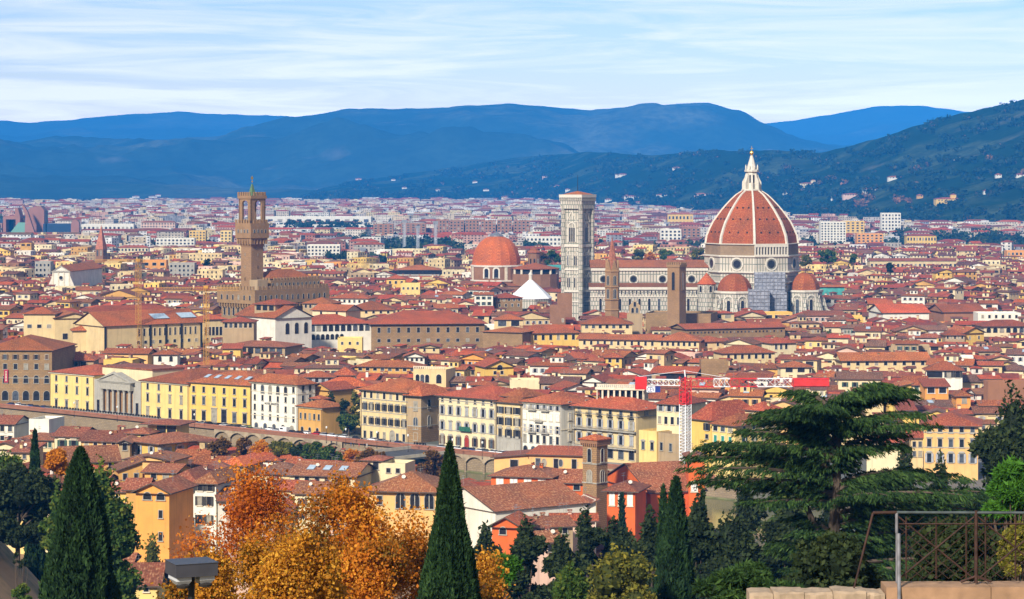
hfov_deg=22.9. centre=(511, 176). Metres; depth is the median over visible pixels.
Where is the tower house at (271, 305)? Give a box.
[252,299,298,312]
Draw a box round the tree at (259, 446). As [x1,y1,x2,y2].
[247,439,273,453]
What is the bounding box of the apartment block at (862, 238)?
[855,233,882,243]
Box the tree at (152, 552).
[140,531,174,598]
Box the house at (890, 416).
[872,412,902,430]
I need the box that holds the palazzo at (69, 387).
[48,364,104,410]
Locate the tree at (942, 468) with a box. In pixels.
[928,449,951,503]
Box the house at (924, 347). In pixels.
[891,344,929,354]
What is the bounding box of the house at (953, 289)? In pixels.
[933,282,964,299]
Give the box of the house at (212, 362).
[194,358,240,369]
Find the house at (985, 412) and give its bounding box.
[968,401,1005,432]
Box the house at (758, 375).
[734,372,774,385]
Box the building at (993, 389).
[983,379,1023,399]
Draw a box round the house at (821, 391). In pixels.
[810,387,839,436]
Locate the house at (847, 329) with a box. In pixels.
[840,323,867,335]
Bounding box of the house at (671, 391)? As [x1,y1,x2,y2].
[650,388,688,397]
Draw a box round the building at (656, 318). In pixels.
[646,311,716,333]
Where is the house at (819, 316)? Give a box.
[802,310,845,323]
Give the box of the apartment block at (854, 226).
[844,221,863,232]
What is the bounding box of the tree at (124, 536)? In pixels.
[92,453,147,598]
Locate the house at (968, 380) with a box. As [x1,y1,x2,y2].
[962,374,982,387]
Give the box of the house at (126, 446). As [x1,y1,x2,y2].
[115,434,136,462]
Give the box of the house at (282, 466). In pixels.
[247,456,305,479]
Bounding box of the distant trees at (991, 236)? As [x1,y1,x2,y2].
[0,197,1023,262]
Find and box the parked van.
[279,426,289,431]
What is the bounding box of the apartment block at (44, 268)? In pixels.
[35,261,53,276]
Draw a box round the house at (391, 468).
[381,459,414,480]
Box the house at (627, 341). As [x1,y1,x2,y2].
[576,334,664,349]
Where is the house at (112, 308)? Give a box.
[81,305,173,313]
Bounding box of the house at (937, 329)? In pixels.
[913,325,947,341]
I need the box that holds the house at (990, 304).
[977,299,998,310]
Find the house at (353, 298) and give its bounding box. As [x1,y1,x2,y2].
[329,293,377,304]
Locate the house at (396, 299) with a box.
[382,296,407,305]
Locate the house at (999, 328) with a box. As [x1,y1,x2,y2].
[971,319,1023,336]
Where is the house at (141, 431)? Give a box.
[123,425,159,436]
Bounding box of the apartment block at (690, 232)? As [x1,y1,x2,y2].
[682,228,699,237]
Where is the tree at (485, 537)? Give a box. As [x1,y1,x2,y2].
[473,519,507,587]
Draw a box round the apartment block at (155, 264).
[143,260,167,268]
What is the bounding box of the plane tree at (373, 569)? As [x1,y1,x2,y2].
[336,534,419,598]
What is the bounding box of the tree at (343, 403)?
[337,398,350,432]
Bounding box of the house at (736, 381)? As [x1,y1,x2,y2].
[709,373,739,390]
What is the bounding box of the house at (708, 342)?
[701,335,726,350]
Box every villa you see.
[798,180,814,187]
[842,193,856,199]
[887,176,896,181]
[934,194,956,205]
[994,173,1001,177]
[1014,173,1023,177]
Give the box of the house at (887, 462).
[867,438,907,473]
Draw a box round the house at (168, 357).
[151,348,181,365]
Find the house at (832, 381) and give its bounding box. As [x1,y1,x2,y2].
[808,377,836,384]
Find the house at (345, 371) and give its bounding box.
[334,366,358,377]
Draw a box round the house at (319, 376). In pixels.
[299,369,337,382]
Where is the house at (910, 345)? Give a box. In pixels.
[893,338,919,351]
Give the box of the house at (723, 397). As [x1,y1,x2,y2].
[714,392,729,400]
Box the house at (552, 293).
[546,288,560,301]
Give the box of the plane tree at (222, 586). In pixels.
[150,541,242,598]
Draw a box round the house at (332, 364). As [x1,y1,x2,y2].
[304,357,350,372]
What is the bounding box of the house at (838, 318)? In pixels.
[825,314,850,323]
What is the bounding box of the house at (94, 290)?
[75,286,101,296]
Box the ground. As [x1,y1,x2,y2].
[0,199,986,598]
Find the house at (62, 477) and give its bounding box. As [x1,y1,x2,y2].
[45,474,64,482]
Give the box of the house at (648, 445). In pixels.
[639,428,669,461]
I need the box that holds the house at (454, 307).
[431,304,458,312]
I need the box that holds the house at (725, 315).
[709,309,735,321]
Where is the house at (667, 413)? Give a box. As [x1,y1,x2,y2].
[653,395,708,433]
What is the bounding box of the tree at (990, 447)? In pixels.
[963,380,1023,580]
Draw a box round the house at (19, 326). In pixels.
[10,320,23,336]
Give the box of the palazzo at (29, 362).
[0,334,76,404]
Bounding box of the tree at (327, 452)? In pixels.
[317,445,343,461]
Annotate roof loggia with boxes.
[595,384,647,400]
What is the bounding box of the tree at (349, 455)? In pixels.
[343,448,358,461]
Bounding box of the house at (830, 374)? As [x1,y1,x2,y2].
[813,367,837,376]
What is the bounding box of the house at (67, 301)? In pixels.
[52,294,81,309]
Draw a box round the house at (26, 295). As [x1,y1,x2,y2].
[14,290,37,299]
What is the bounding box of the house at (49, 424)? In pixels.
[29,416,63,434]
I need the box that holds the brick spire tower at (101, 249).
[95,226,106,260]
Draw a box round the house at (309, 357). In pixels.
[290,352,319,361]
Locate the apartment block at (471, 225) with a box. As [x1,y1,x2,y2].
[465,219,478,231]
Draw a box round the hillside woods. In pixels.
[295,100,1023,221]
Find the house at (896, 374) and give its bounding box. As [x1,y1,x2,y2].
[883,370,902,377]
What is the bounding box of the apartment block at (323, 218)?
[256,216,372,221]
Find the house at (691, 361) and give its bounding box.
[685,356,708,365]
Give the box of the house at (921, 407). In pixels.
[915,402,949,421]
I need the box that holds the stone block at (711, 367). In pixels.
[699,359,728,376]
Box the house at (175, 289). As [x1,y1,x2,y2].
[162,286,191,292]
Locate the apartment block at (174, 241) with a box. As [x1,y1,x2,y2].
[156,238,195,245]
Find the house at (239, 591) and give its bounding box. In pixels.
[222,507,275,598]
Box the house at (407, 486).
[367,466,438,546]
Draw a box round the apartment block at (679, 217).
[667,213,692,221]
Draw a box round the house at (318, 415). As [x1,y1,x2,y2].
[295,399,348,433]
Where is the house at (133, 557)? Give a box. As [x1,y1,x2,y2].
[123,552,141,561]
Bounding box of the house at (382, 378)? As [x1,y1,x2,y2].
[378,374,403,380]
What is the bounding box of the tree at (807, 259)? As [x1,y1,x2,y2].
[799,255,812,272]
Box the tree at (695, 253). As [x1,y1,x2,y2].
[690,246,704,259]
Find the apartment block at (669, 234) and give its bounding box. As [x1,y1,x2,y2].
[660,229,680,240]
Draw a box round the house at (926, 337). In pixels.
[896,328,938,343]
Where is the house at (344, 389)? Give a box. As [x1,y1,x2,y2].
[315,380,356,412]
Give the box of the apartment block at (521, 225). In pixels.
[513,220,529,231]
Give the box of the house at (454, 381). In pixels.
[449,371,476,387]
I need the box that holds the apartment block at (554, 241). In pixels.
[526,236,560,246]
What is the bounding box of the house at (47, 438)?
[10,426,54,451]
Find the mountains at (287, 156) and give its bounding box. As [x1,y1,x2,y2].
[0,103,851,198]
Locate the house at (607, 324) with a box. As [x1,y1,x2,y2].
[579,316,633,333]
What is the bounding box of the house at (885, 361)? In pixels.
[833,352,930,371]
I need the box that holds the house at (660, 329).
[651,325,670,334]
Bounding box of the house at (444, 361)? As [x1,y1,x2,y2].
[438,351,463,364]
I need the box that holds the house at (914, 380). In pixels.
[900,375,927,399]
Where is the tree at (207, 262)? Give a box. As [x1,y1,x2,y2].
[203,258,213,265]
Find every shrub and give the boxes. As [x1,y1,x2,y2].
[690,557,803,598]
[778,527,884,588]
[901,510,1020,580]
[996,520,1023,580]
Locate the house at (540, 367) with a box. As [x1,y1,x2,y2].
[527,355,576,375]
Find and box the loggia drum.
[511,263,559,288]
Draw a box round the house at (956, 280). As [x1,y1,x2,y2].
[943,277,977,285]
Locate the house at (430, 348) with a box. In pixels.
[417,343,441,353]
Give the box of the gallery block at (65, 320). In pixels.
[53,310,83,342]
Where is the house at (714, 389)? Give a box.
[680,377,726,394]
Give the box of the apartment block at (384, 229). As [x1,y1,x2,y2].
[373,224,393,235]
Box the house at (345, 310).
[311,304,362,318]
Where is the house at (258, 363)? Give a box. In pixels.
[235,357,268,368]
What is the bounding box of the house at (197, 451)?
[175,448,227,460]
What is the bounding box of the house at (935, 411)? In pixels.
[916,408,949,450]
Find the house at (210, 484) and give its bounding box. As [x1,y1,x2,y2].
[193,461,247,551]
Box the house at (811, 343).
[804,337,827,348]
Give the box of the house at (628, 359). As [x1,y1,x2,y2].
[591,346,637,367]
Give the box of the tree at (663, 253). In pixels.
[658,248,673,259]
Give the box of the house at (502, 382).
[492,375,509,387]
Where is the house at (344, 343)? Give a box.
[338,337,362,352]
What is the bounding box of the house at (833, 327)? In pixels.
[822,321,842,333]
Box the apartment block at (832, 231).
[819,221,845,243]
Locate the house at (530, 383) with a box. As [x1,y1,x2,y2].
[510,378,538,388]
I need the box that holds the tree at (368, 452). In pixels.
[354,448,386,461]
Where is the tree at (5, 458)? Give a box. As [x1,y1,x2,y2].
[0,449,25,471]
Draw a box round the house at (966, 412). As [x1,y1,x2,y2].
[951,404,981,416]
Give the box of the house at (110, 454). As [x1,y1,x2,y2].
[56,444,121,473]
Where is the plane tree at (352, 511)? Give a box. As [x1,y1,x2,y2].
[237,464,418,597]
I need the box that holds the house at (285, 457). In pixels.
[279,452,322,461]
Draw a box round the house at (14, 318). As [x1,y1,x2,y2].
[3,313,23,323]
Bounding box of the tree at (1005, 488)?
[980,454,1023,580]
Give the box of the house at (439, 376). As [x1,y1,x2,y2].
[413,366,455,386]
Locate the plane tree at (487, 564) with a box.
[475,544,515,598]
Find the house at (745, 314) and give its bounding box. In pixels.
[734,310,766,320]
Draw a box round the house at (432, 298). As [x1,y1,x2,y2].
[420,294,452,301]
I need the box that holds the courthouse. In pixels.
[0,204,80,231]
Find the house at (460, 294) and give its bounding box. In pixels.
[440,291,472,299]
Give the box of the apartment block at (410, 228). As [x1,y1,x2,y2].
[401,223,425,232]
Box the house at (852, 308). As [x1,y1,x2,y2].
[834,303,858,314]
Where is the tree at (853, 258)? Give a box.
[849,253,857,272]
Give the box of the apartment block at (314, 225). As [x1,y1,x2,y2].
[276,224,372,226]
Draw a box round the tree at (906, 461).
[880,440,915,489]
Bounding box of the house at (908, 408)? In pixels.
[893,399,917,436]
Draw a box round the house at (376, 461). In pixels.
[359,447,394,483]
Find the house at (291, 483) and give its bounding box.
[276,473,307,503]
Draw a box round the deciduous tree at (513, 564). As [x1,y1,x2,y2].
[491,550,523,598]
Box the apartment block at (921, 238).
[904,234,935,243]
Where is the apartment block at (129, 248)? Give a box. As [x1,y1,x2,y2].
[117,245,149,252]
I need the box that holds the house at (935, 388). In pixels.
[917,378,950,399]
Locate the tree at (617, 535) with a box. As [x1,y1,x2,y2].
[587,515,636,575]
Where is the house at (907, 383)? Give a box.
[884,380,913,411]
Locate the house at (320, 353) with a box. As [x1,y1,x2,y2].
[313,349,366,361]
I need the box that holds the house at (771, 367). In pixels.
[753,360,777,377]
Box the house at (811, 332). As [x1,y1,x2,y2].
[787,327,827,337]
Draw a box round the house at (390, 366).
[355,359,427,373]
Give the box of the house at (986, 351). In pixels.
[971,345,1002,355]
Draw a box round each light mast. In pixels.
[402,220,406,246]
[415,226,419,248]
[433,221,437,244]
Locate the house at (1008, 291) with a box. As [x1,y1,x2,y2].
[991,285,1020,299]
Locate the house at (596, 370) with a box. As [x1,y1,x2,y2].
[569,362,603,374]
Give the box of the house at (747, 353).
[711,345,776,362]
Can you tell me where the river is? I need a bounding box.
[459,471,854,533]
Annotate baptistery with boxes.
[512,271,551,308]
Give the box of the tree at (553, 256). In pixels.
[543,249,560,264]
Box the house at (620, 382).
[616,381,653,384]
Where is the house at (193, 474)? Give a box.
[175,459,217,556]
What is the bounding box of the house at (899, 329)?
[890,324,929,333]
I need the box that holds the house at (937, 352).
[932,345,960,354]
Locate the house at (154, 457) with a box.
[120,450,192,469]
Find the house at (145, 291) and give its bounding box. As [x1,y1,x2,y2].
[128,286,151,295]
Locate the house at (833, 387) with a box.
[792,385,844,392]
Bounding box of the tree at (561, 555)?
[540,527,590,598]
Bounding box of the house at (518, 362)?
[499,357,525,365]
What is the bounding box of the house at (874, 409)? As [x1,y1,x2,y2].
[842,404,883,444]
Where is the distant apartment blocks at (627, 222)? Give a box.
[0,197,1023,255]
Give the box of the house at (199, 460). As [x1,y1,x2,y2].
[191,454,232,466]
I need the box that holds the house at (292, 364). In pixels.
[280,360,315,366]
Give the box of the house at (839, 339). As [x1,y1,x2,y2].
[826,332,849,346]
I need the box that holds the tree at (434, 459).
[415,446,443,476]
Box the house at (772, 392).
[754,380,793,397]
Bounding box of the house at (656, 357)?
[642,347,676,370]
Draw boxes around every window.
[0,425,4,431]
[1,390,8,400]
[2,354,7,359]
[7,425,12,431]
[12,354,18,359]
[12,390,18,400]
[13,363,17,369]
[13,375,17,383]
[22,390,29,400]
[23,354,28,359]
[23,363,28,369]
[23,375,28,383]
[32,390,39,400]
[33,354,38,359]
[33,375,38,383]
[34,364,38,369]
[43,390,49,400]
[44,364,48,369]
[44,375,49,383]
[57,438,66,445]
[62,333,67,339]
[69,438,77,445]
[73,361,79,366]
[75,400,78,408]
[80,361,86,365]
[97,399,99,410]
[122,442,127,450]
[122,473,127,480]
[135,403,138,414]
[135,443,141,454]
[142,491,152,500]
[145,392,149,401]
[148,445,153,452]
[150,473,156,479]
[155,492,165,500]
[156,393,160,402]
[157,407,160,416]
[157,422,165,433]
[157,510,163,518]
[157,532,163,541]
[164,445,171,450]
[167,426,175,431]
[168,394,171,403]
[168,408,171,418]
[176,444,183,448]
[179,395,182,404]
[179,409,182,419]
[191,409,195,419]
[192,395,195,403]
[195,485,204,491]
[195,495,203,505]
[195,514,203,524]
[201,395,205,404]
[201,409,205,420]
[204,496,212,506]
[204,514,212,524]
[205,485,213,491]
[210,407,217,422]
[211,396,215,405]
[215,326,218,335]
[220,408,226,422]
[222,397,225,406]
[231,411,236,422]
[242,398,246,407]
[242,412,246,423]
[255,348,260,353]
[256,303,260,309]
[268,385,271,393]
[269,305,273,310]
[276,386,279,394]
[285,323,289,333]
[295,322,298,333]
[298,498,306,504]
[304,322,307,332]
[316,325,320,331]
[341,324,345,330]
[347,324,351,330]
[353,324,357,330]
[359,324,363,330]
[362,401,366,409]
[362,415,366,423]
[363,430,366,437]
[365,324,369,330]
[368,402,373,409]
[368,416,373,424]
[372,462,378,469]
[375,402,379,410]
[375,416,379,424]
[376,495,382,504]
[381,403,386,411]
[381,417,386,425]
[388,403,392,411]
[388,418,392,425]
[389,271,425,273]
[389,430,394,440]
[394,404,399,412]
[394,418,399,426]
[395,468,400,473]
[395,493,405,508]
[401,404,405,412]
[401,419,405,427]
[402,434,405,441]
[409,493,420,509]
[412,417,417,429]
[413,401,417,410]
[415,374,419,380]
[420,374,424,382]
[423,493,434,509]
[425,374,429,382]
[426,271,441,273]
[427,399,430,408]
[427,415,431,426]
[436,374,441,382]
[439,404,444,413]
[439,419,444,429]
[439,433,444,443]
[447,405,452,414]
[447,434,452,442]
[448,420,452,430]
[449,383,458,386]
[456,405,460,415]
[456,420,460,431]
[456,434,460,445]
[464,406,468,415]
[464,421,468,431]
[472,407,476,416]
[472,422,476,432]
[472,436,477,447]
[480,407,485,417]
[480,423,485,433]
[480,437,485,447]
[488,438,493,448]
[489,408,493,418]
[489,423,493,434]
[496,406,503,413]
[496,415,503,424]
[496,477,503,484]
[497,426,502,437]
[498,320,505,325]
[498,526,506,535]
[505,406,511,414]
[505,416,511,425]
[505,427,511,437]
[510,459,518,466]
[510,478,517,482]
[511,320,519,325]
[513,407,519,414]
[513,417,519,426]
[513,428,519,438]
[523,412,526,419]
[523,423,526,431]
[523,433,526,441]
[524,478,531,481]
[529,412,532,419]
[529,434,532,442]
[532,368,537,372]
[535,424,539,432]
[535,458,540,465]
[536,413,539,420]
[536,435,539,443]
[541,458,546,465]
[542,413,545,420]
[542,425,546,432]
[548,414,552,421]
[549,425,552,433]
[549,436,552,444]
[553,458,558,467]
[554,406,559,411]
[555,426,559,434]
[559,459,562,466]
[561,528,568,533]
[568,413,571,420]
[568,423,571,430]
[568,433,571,440]
[569,227,570,241]
[571,227,572,241]
[571,459,576,468]
[573,227,574,241]
[573,484,580,490]
[575,408,581,414]
[576,415,581,426]
[576,429,581,441]
[586,416,591,427]
[586,448,591,462]
[586,470,592,482]
[587,227,588,241]
[596,409,602,416]
[597,417,602,427]
[600,448,604,462]
[600,470,605,482]
[607,410,612,417]
[607,418,612,428]
[607,432,613,444]
[608,449,613,458]
[608,492,614,505]
[613,289,616,298]
[617,411,622,418]
[617,433,623,445]
[618,419,623,429]
[618,448,623,459]
[626,493,633,506]
[628,420,633,430]
[628,434,633,446]
[628,451,634,460]
[640,439,645,449]
[649,440,654,450]
[657,405,663,411]
[657,416,661,423]
[660,374,686,380]
[663,416,667,424]
[665,405,672,411]
[670,416,674,424]
[671,272,674,290]
[674,406,680,412]
[682,272,683,289]
[690,484,697,492]
[703,423,709,430]
[712,425,717,431]
[720,426,725,431]
[785,368,792,372]
[797,368,804,372]
[805,361,813,365]
[842,382,847,386]
[925,451,932,462]
[926,371,942,377]
[926,437,931,447]
[927,387,934,393]
[936,451,943,462]
[937,437,942,447]
[938,387,946,393]
[944,371,952,377]
[947,451,954,462]
[948,427,953,433]
[948,437,953,447]
[953,371,961,377]
[957,451,965,463]
[958,437,964,447]
[959,427,964,433]
[961,397,966,403]
[968,452,976,463]
[970,427,974,433]
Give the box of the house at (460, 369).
[436,359,472,375]
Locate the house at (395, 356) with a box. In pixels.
[382,348,403,359]
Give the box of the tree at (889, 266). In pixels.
[886,262,893,275]
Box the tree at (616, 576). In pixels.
[586,543,659,598]
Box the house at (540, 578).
[529,524,561,598]
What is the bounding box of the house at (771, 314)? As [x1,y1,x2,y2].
[764,311,791,318]
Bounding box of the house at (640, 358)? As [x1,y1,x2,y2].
[632,349,665,364]
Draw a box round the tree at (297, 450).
[289,442,309,455]
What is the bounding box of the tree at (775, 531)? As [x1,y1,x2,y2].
[757,494,823,579]
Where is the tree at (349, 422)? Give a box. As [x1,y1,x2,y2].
[336,413,359,435]
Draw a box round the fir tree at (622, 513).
[617,491,627,530]
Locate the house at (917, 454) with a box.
[906,429,923,468]
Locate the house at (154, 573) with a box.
[128,555,168,598]
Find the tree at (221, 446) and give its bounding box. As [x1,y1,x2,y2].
[206,435,232,455]
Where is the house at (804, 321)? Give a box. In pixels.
[791,315,818,329]
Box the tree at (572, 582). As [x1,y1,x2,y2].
[550,560,589,598]
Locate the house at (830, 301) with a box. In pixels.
[824,294,858,306]
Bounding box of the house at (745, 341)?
[722,335,763,347]
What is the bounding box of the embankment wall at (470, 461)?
[0,403,736,500]
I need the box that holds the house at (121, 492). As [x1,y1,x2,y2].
[111,480,125,502]
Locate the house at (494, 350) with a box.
[472,347,507,353]
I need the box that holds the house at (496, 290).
[467,286,501,295]
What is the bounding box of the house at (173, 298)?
[164,295,201,302]
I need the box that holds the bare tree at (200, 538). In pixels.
[160,505,240,596]
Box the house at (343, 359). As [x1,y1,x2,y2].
[314,354,349,362]
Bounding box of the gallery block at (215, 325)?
[199,314,227,343]
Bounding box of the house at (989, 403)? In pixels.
[973,400,1013,416]
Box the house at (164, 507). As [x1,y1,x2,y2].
[130,470,198,598]
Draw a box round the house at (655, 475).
[608,461,707,522]
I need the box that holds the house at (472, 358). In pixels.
[459,350,500,363]
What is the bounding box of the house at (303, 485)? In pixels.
[291,474,344,537]
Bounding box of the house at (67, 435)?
[51,420,96,447]
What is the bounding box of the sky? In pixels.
[0,0,1023,123]
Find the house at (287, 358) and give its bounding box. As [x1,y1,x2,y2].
[269,352,308,362]
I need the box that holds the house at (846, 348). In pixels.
[814,345,866,355]
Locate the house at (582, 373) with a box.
[558,363,592,383]
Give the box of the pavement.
[52,407,622,464]
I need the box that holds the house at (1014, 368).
[1002,361,1023,377]
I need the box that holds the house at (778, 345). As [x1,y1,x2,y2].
[759,336,797,356]
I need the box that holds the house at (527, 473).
[487,458,558,484]
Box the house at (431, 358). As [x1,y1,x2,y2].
[425,353,448,365]
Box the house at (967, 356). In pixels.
[960,355,972,358]
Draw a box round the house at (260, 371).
[242,369,274,373]
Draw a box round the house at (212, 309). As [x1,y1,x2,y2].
[186,301,220,313]
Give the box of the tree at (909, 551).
[877,485,961,580]
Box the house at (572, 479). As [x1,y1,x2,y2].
[552,468,582,495]
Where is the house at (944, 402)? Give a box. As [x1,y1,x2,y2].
[913,398,953,406]
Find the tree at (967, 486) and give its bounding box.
[953,475,969,510]
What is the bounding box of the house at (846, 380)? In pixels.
[835,370,883,393]
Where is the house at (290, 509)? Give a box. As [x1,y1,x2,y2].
[276,498,297,540]
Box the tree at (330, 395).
[326,391,335,401]
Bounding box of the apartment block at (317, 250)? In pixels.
[307,244,340,257]
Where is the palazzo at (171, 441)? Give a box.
[132,431,217,455]
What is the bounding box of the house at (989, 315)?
[973,311,1020,320]
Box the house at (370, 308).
[356,300,396,317]
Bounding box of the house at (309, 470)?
[286,455,374,488]
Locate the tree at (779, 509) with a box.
[763,476,805,555]
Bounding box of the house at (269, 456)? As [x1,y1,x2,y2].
[244,444,283,465]
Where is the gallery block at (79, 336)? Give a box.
[70,325,86,351]
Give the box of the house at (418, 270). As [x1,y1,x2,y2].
[389,265,441,275]
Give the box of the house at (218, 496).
[215,481,252,549]
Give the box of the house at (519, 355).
[504,348,544,358]
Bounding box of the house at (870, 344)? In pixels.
[848,335,885,349]
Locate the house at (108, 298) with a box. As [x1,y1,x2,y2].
[93,295,126,301]
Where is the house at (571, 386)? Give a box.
[546,380,587,391]
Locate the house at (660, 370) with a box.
[650,366,700,381]
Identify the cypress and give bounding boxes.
[22,427,45,581]
[38,444,122,598]
[415,440,481,598]
[651,483,667,594]
[656,475,696,598]
[699,487,707,512]
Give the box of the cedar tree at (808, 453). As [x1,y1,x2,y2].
[674,380,998,583]
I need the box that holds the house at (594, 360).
[575,353,605,365]
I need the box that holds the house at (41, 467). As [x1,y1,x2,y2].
[24,462,49,472]
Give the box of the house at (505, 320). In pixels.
[492,314,524,328]
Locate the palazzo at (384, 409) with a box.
[356,378,450,441]
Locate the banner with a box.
[4,369,7,381]
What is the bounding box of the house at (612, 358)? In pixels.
[602,351,623,367]
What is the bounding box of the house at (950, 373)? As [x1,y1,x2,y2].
[923,361,964,389]
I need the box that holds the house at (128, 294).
[100,289,145,299]
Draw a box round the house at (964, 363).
[926,353,976,372]
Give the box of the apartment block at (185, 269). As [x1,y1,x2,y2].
[169,262,196,276]
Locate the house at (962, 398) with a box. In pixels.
[949,389,973,407]
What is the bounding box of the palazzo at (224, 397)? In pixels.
[186,370,262,424]
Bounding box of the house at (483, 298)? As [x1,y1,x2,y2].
[473,290,493,305]
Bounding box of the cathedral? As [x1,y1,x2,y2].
[588,146,827,314]
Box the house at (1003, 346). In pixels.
[991,341,1013,352]
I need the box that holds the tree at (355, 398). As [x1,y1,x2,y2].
[348,390,359,432]
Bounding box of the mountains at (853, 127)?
[0,106,966,144]
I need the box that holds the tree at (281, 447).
[268,440,294,455]
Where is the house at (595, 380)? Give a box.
[579,373,613,386]
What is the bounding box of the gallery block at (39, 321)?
[22,306,62,338]
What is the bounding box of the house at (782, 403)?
[770,397,801,443]
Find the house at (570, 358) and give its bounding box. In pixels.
[545,353,576,362]
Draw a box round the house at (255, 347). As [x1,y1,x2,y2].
[221,340,304,356]
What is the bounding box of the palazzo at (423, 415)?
[402,384,449,442]
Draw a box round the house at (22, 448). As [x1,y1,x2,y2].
[6,437,46,464]
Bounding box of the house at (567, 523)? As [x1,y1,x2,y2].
[529,507,576,550]
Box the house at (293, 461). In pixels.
[285,459,338,463]
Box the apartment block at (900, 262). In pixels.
[866,258,955,266]
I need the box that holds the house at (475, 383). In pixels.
[468,378,497,387]
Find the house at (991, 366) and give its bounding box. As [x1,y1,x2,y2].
[975,361,1003,372]
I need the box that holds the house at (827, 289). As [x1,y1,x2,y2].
[819,283,845,294]
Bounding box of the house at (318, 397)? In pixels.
[308,395,331,400]
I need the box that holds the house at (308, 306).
[301,297,342,314]
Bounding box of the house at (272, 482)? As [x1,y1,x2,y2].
[256,473,286,490]
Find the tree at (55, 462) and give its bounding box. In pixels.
[42,447,67,489]
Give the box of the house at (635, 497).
[601,473,651,540]
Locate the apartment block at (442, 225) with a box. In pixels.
[436,219,448,231]
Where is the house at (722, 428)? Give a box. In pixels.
[708,413,771,486]
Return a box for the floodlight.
[164,557,218,598]
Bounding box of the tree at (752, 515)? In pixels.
[732,472,768,539]
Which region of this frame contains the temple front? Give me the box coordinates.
[94,363,184,414]
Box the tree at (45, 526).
[37,473,60,550]
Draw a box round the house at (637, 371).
[619,367,653,381]
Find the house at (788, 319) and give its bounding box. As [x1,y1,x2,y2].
[780,315,796,322]
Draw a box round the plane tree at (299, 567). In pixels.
[227,520,352,598]
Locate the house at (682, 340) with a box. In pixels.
[655,332,703,350]
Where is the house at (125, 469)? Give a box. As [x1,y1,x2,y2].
[110,455,145,481]
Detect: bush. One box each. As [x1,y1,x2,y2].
[11,582,31,598]
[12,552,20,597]
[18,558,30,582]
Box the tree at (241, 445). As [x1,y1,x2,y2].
[230,436,252,455]
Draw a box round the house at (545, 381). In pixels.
[539,372,582,389]
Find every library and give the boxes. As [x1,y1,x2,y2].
[312,314,370,350]
[365,310,487,350]
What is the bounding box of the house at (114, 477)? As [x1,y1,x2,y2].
[99,472,117,480]
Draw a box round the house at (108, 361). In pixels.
[104,358,138,364]
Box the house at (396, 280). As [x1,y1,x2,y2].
[386,275,406,287]
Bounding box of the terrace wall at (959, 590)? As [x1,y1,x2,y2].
[746,581,1023,598]
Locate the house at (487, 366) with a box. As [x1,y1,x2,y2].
[472,357,515,375]
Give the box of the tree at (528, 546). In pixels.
[507,514,549,598]
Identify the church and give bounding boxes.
[49,262,102,286]
[234,303,313,347]
[461,479,589,547]
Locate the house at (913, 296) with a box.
[900,289,926,304]
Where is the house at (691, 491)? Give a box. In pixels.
[682,443,704,515]
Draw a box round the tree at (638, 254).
[631,249,645,259]
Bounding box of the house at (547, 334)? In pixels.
[525,324,580,346]
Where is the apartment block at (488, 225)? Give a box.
[481,220,495,231]
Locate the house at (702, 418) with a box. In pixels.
[688,399,749,473]
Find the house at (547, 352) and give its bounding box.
[525,346,557,357]
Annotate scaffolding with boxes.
[748,270,786,310]
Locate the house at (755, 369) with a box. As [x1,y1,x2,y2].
[737,364,773,372]
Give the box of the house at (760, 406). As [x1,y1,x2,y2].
[741,401,782,475]
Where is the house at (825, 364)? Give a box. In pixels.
[821,362,833,367]
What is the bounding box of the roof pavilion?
[138,419,197,433]
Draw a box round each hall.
[217,177,328,318]
[481,326,533,347]
[548,265,560,276]
[669,322,786,337]
[867,304,930,319]
[928,304,985,321]
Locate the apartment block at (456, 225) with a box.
[450,220,463,231]
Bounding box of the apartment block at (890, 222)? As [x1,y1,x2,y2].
[880,213,900,231]
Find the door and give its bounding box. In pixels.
[465,435,468,446]
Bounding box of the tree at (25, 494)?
[0,462,62,565]
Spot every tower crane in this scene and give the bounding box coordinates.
[95,259,145,343]
[158,285,238,364]
[635,370,829,462]
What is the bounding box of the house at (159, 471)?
[140,455,193,480]
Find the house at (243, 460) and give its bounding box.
[222,449,266,472]
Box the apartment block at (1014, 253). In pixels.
[1004,250,1023,257]
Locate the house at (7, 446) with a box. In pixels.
[0,433,46,454]
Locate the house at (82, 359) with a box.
[73,352,100,366]
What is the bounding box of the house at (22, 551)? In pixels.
[14,490,61,553]
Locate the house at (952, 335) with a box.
[939,329,966,344]
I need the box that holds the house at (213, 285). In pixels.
[202,284,225,292]
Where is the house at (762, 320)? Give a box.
[745,319,781,323]
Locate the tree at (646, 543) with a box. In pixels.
[629,504,657,597]
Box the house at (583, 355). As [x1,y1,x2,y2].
[567,348,597,359]
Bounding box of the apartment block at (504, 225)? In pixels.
[497,219,511,231]
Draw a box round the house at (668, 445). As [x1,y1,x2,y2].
[658,431,690,463]
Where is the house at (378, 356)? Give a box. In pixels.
[361,350,392,359]
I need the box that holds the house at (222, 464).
[210,457,237,469]
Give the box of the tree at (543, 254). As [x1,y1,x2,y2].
[541,252,551,264]
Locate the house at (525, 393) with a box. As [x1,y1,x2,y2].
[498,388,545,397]
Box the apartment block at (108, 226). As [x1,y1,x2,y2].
[81,224,134,228]
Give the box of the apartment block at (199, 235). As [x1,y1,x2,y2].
[189,230,206,240]
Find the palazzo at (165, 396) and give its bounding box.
[138,368,222,419]
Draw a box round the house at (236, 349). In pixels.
[220,343,244,357]
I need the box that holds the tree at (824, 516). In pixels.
[818,506,829,525]
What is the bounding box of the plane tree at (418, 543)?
[385,493,434,598]
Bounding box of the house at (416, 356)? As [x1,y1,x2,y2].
[402,350,426,363]
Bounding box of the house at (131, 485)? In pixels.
[122,470,154,551]
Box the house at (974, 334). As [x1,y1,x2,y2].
[944,325,986,344]
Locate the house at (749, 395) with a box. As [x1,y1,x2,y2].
[728,383,766,405]
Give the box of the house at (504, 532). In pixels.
[488,504,535,597]

